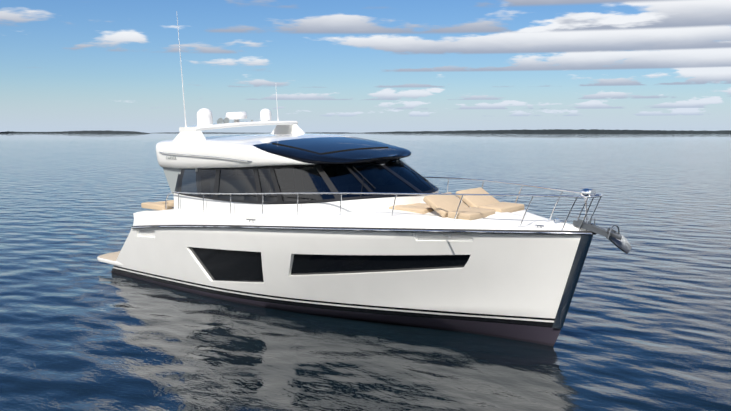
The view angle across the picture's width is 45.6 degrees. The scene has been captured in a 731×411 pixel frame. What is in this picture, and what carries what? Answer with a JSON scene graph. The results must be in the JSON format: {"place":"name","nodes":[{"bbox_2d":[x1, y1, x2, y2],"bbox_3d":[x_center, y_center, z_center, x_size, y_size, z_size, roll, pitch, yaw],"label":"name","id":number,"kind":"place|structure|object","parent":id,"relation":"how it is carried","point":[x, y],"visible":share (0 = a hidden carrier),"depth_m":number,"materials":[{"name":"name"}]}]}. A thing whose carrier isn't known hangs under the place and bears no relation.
{"place":"outdoors","nodes":[
{"label":"outdoors","id":0,"kind":"place"},
{"bbox_2d":[174,190,438,214],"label":"cabin wall","id":1,"kind":"structure","parent":0,"point":[210,205],"depth_m":20.56,"materials":[{"name":"white plastic"}]},
{"bbox_2d":[0,133,730,410],"bbox_3d":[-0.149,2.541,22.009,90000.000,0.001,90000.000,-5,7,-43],"label":"sea","id":2,"kind":"structure","parent":0,"point":[647,325],"depth_m":20.96,"materials":[{"name":"blue liquid"}]},
{"bbox_2d":[0,130,149,133],"bbox_3d":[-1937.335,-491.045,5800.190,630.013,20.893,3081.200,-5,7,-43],"label":"shore treeline","id":3,"kind":"object","parent":2,"relation":"on","point":[119,132],"visible":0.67,"depth_m":5837.84,"materials":[{"name":"green plant"}]},
{"bbox_2d":[165,132,344,132],"bbox_3d":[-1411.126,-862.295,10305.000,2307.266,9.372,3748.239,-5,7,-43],"label":"shore treeline","id":4,"kind":"object","parent":2,"relation":"on","point":[223,132],"visible":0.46,"depth_m":9215.92,"materials":[{"name":"green plant"}]},
{"bbox_2d":[111,197,588,345],"bbox_3d":[-1.274,1.492,23.030,4.780,3.623,16.650,-9,10,-43],"label":"hull","id":5,"kind":"object","parent":2,"relation":"in","point":[509,286],"visible":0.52,"depth_m":19.20,"materials":[{"name":"paint"}]},
{"bbox_2d":[97,251,122,266],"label":"swim platform","id":6,"kind":"structure","parent":5,"relation":"on","point":[109,258],"depth_m":27.55,"materials":[{"name":"white wood"}]},
{"bbox_2d":[141,200,173,209],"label":"cockpit cushions","id":7,"kind":"object","parent":5,"relation":"on","point":[159,205],"visible":0.38,"depth_m":25.24,"materials":[{"name":"beige fabric"}]},
{"bbox_2d":[174,159,438,203],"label":"window frames","id":8,"kind":"structure","parent":5,"relation":"on","point":[327,180],"depth_m":20.73,"materials":[{"name":"black metal"}]},
{"bbox_2d":[156,133,410,168],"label":"cabin roof","id":9,"kind":"structure","parent":8,"relation":"on","point":[259,149],"depth_m":22.00,"materials":[{"name":"paint"}]},
{"bbox_2d":[163,167,181,194],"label":"roof struts","id":10,"kind":"object","parent":9,"relation":"attached to","point":[171,174],"visible":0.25,"depth_m":24.24,"materials":[{"name":"grey paint"}]},
{"bbox_2d":[160,152,251,161],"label":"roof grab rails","id":11,"kind":"object","parent":9,"relation":"on","point":[205,156],"visible":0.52,"depth_m":22.57,"materials":[{"name":"silver metal"}]},
{"bbox_2d":[173,121,304,140],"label":"radar arch","id":12,"kind":"structure","parent":9,"relation":"on","point":[191,133],"depth_m":24.15,"materials":[{"name":"white plastic"}]},
{"bbox_2d":[177,19,278,126],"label":"antennas","id":13,"kind":"object","parent":12,"relation":"on","point":[183,90],"visible":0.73,"depth_m":23.69,"materials":[{"name":"white plastic"}]},
{"bbox_2d":[197,108,271,125],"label":"radar domes","id":14,"kind":"structure","parent":12,"relation":"on","point":[204,116],"depth_m":24.44,"materials":[{"name":"white plastic"}]},
{"bbox_2d":[217,118,252,123],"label":"arch horns","id":15,"kind":"object","parent":12,"relation":"on","point":[221,120],"visible":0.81,"depth_m":24.25},
{"bbox_2d":[272,137,387,153],"bbox_3d":[-0.887,-1.549,22.106,2.300,0.297,1.850,-9,10,-43],"label":"sunroof","id":16,"kind":"object","parent":9,"relation":"on","point":[324,145],"visible":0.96,"depth_m":21.88,"materials":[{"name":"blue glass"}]},
{"bbox_2d":[175,159,435,203],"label":"cabin windows","id":17,"kind":"structure","parent":8,"relation":"in","point":[378,177],"depth_m":20.67,"materials":[{"name":"black glass"}]},
{"bbox_2d":[352,160,434,196],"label":"windshield wipers","id":18,"kind":"object","parent":8,"relation":"on","point":[426,180],"visible":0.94,"depth_m":20.34,"materials":[{"name":"black metal"}]},
{"bbox_2d":[131,222,596,235],"bbox_3d":[-0.405,0.455,21.930,4.910,0.800,14.088,-9,10,-43],"label":"rub rail","id":19,"kind":"object","parent":5,"relation":"attached to","point":[382,228],"depth_m":18.43,"materials":[{"name":"silver metal"}]},
{"bbox_2d":[165,177,602,230],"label":"hand rails","id":20,"kind":"object","parent":5,"relation":"on","point":[518,195],"visible":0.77,"depth_m":18.54,"materials":[{"name":"silver metal"}]},
{"bbox_2d":[246,219,562,237],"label":"mooring cleats","id":21,"kind":"object","parent":5,"relation":"on","point":[555,221],"visible":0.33,"depth_m":17.39,"materials":[{"name":"silver metal"}]},
{"bbox_2d":[389,187,524,219],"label":"sunpad cushions","id":22,"kind":"object","parent":5,"relation":"on","point":[448,205],"visible":0.85,"depth_m":18.81,"materials":[{"name":"beige fabric"}]},
{"bbox_2d":[436,209,525,223],"bbox_3d":[2.001,0.181,19.322,2.000,0.280,2.400,-9,10,-43],"label":"sunpad base","id":23,"kind":"object","parent":5,"relation":"on","point":[476,220],"visible":0.04,"depth_m":18.04,"materials":[{"name":"white plastic"}]},
{"bbox_2d":[552,234,593,328],"bbox_3d":[4.136,1.520,17.275,0.260,1.988,0.924,-9,10,-43],"label":"bow stem guard","id":24,"kind":"object","parent":5,"relation":"attached to","point":[574,274],"visible":0.96,"depth_m":17.20,"materials":[{"name":"silver metal"}]},
{"bbox_2d":[580,188,595,230],"bbox_3d":[4.300,0.080,16.857,0.210,0.834,0.274,-9,10,-43],"label":"searchlight","id":25,"kind":"object","parent":5,"relation":"attached to","point":[587,192],"visible":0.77,"depth_m":16.77,"materials":[{"name":"silver metal"}]},
{"bbox_2d":[573,218,631,253],"bbox_3d":[4.524,0.567,16.700,0.437,0.631,1.150,-9,10,-43],"label":"anchor","id":26,"kind":"object","parent":5,"relation":"attached to","point":[618,240],"visible":0.98,"depth_m":16.57,"materials":[{"name":"silver metal"}]},
{"bbox_2d":[366,129,730,133],"bbox_3d":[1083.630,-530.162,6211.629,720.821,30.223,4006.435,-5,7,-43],"label":"shore treeline","id":27,"kind":"object","parent":2,"relation":"on","point":[605,131],"visible":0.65,"depth_m":5785.00,"materials":[{"name":"green plant"}]},
{"bbox_2d":[0,0,730,132],"label":"sky","id":28,"kind":"structure","parent":0,"point":[347,66],"materials":[{"name":"blue"}]}
]}

